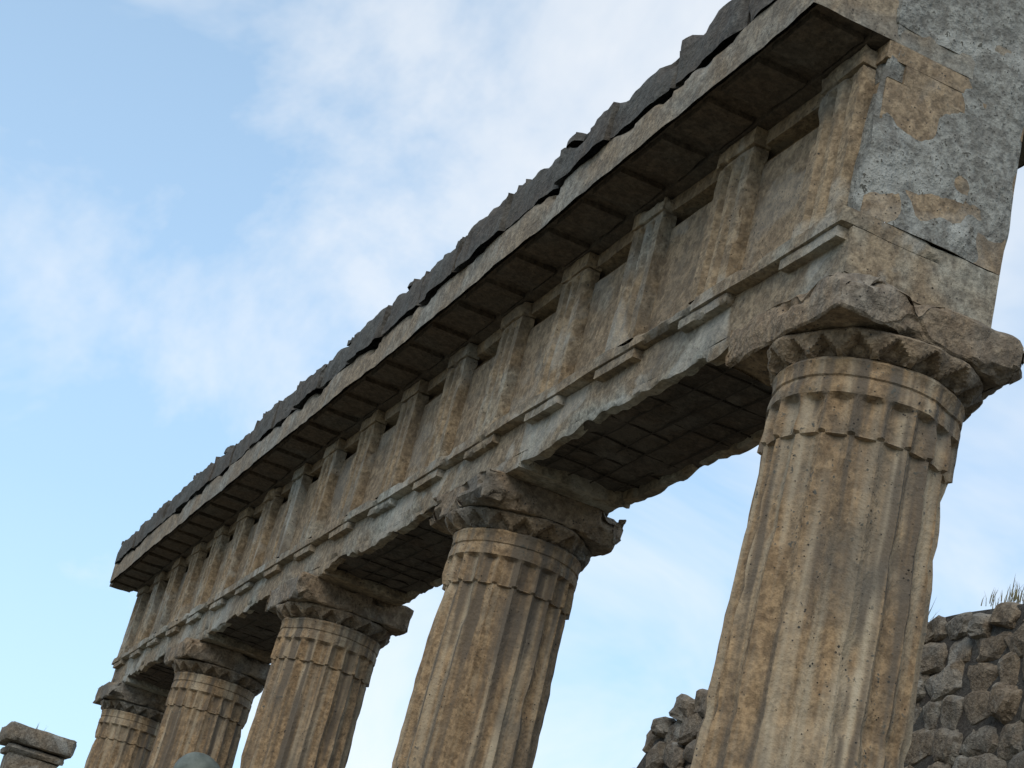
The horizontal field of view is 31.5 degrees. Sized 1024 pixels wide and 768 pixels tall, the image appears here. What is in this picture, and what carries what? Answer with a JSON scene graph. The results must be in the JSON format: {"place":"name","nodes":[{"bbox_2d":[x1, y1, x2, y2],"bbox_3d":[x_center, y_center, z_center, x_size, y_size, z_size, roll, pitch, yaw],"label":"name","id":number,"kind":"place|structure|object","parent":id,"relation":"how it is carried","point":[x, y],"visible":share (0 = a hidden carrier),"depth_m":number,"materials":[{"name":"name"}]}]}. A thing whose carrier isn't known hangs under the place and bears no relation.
{"place":"outdoors","nodes":[
{"label":"outdoors","id":0,"kind":"place"},
{"bbox_2d":[174,752,219,767],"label":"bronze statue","id":1,"kind":"object","parent":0,"point":[195,760],"visible":1,"depth_m":7.86,"materials":[{"name":"metal"}]},
{"bbox_2d":[0,0,1023,767],"label":"sky","id":2,"kind":"structure","parent":0,"point":[204,203],"materials":[{"name":"blue"}]},
{"label":"ground","id":3,"kind":"structure","parent":0,"visible":0},
{"bbox_2d":[0,721,76,767],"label":"column capital","id":4,"kind":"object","parent":3,"relation":"on","point":[26,746],"depth_m":18.65,"materials":[{"name":"grey stone"}]},
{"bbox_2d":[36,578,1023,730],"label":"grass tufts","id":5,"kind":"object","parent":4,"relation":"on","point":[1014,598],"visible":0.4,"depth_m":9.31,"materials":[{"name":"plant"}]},
{"bbox_2d":[637,604,1023,767],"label":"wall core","id":6,"kind":"object","parent":3,"relation":"on","point":[964,727],"visible":0.17,"depth_m":9.18,"materials":[{"name":"grey stone"}]},
{"bbox_2d":[642,602,1023,767],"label":"stone wall","id":7,"kind":"structure","parent":6,"relation":"attached to","point":[943,746],"depth_m":9.19,"materials":[{"name":"grey stone"}]},
{"bbox_3d":[-1.987,5.733,11.542,4.553,0.301,23.002,22,-22,-17],"label":"stylobate","id":8,"kind":"object","parent":3,"relation":"on","visible":0},
{"bbox_2d":[84,709,160,767],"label":"column shaft","id":9,"kind":"object","parent":8,"relation":"on","point":[124,739],"visible":0.77,"depth_m":13.12,"materials":[{"name":"brown stone"}]},
{"bbox_2d":[93,682,166,722],"bbox_3d":[-2.745,2.388,13.409,0.622,0.189,0.610,22,-22,-17],"label":"column capital","id":10,"kind":"object","parent":9,"relation":"on","point":[121,696],"visible":0.71,"depth_m":13.15,"materials":[{"name":"stone"}]},
{"bbox_2d":[146,671,254,767],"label":"column shaft","id":11,"kind":"object","parent":8,"relation":"on","point":[206,714],"visible":0.95,"depth_m":10.98,"materials":[{"name":"brown stone"}]},
{"bbox_2d":[164,638,270,695],"bbox_3d":[-1.820,1.777,11.281,0.614,0.190,0.616,22,-22,-17],"label":"column capital","id":12,"kind":"object","parent":11,"relation":"on","point":[211,659],"visible":0.83,"depth_m":11.04,"materials":[{"name":"stone"}]},
{"bbox_2d":[240,617,380,767],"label":"column shaft","id":13,"kind":"object","parent":8,"relation":"on","point":[310,703],"visible":1,"depth_m":8.82,"materials":[{"name":"brown stone"}]},
{"bbox_2d":[264,571,412,648],"bbox_3d":[-0.884,1.172,9.156,0.612,0.188,0.609,22,-22,-17],"label":"column capital","id":14,"kind":"object","parent":13,"relation":"on","point":[305,594],"visible":0.78,"depth_m":8.92,"materials":[{"name":"brown stone"}]},
{"bbox_2d":[111,226,996,696],"bbox_3d":[-0.852,1.021,9.237,0.480,0.202,9.998,22,-22,-17],"label":"architrave","id":15,"kind":"object","parent":13,"relation":"on","point":[661,366],"visible":0.43,"depth_m":6.30,"materials":[{"name":"beige stone"}]},
{"bbox_2d":[129,363,772,689],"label":"architrave soffit","id":16,"kind":"structure","parent":15,"relation":"attached to","point":[691,443],"depth_m":6.28,"materials":[{"name":"grey stone"}]},
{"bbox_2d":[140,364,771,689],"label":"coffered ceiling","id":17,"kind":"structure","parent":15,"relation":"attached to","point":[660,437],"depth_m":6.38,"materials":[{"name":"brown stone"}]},
{"bbox_2d":[111,205,999,668],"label":"taenia molding","id":18,"kind":"structure","parent":15,"relation":"on","point":[829,231],"depth_m":6.01,"materials":[{"name":"beige stone"}]},
{"bbox_2d":[118,44,877,655],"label":"triglyphs","id":19,"kind":"object","parent":18,"relation":"on","point":[846,100],"visible":0.97,"depth_m":6.65,"materials":[{"name":"beige stone"}]},
{"bbox_2d":[132,40,1023,646],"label":"frieze","id":20,"kind":"object","parent":18,"relation":"on","point":[928,92],"visible":0.27,"depth_m":5.84,"materials":[{"name":"beige stone"}]},
{"bbox_2d":[110,0,1005,591],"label":"cornice fascia","id":21,"kind":"structure","parent":20,"relation":"on","point":[766,28],"depth_m":6.32,"materials":[{"name":"grey stone"}]},
{"bbox_2d":[115,0,776,563],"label":"roof tiles","id":22,"kind":"object","parent":21,"relation":"on","point":[731,22],"visible":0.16,"depth_m":7.10,"materials":[{"name":"grey stone"}]},
{"bbox_2d":[109,4,900,592],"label":"cornice soffit mutules","id":23,"kind":"object","parent":21,"relation":"attached to","point":[777,80],"visible":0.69,"depth_m":6.61,"materials":[{"name":"grey stone"}]},
{"bbox_2d":[847,0,1023,273],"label":"plaster","id":24,"kind":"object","parent":18,"relation":"on","point":[973,141],"depth_m":4.99,"materials":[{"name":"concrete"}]},
{"bbox_2d":[392,527,581,767],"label":"column shaft","id":25,"kind":"object","parent":8,"relation":"on","point":[480,696],"visible":1,"depth_m":6.66,"materials":[{"name":"brown stone"}]},
{"bbox_2d":[429,468,626,571],"bbox_3d":[0.044,0.560,7.024,0.611,0.189,0.618,22,-22,-17],"label":"column capital","id":26,"kind":"object","parent":25,"relation":"on","point":[582,532],"visible":0.79,"depth_m":6.79,"materials":[{"name":"beige stone"}]},
{"bbox_2d":[691,356,964,767],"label":"column shaft","id":27,"kind":"object","parent":8,"relation":"on","point":[820,650],"visible":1,"depth_m":4.50,"materials":[{"name":"beige stone"}]},
{"bbox_2d":[725,272,1023,421],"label":"column capital","id":28,"kind":"object","parent":27,"relation":"on","point":[971,364],"visible":0.59,"depth_m":4.67,"materials":[{"name":"beige stone"}]}
]}

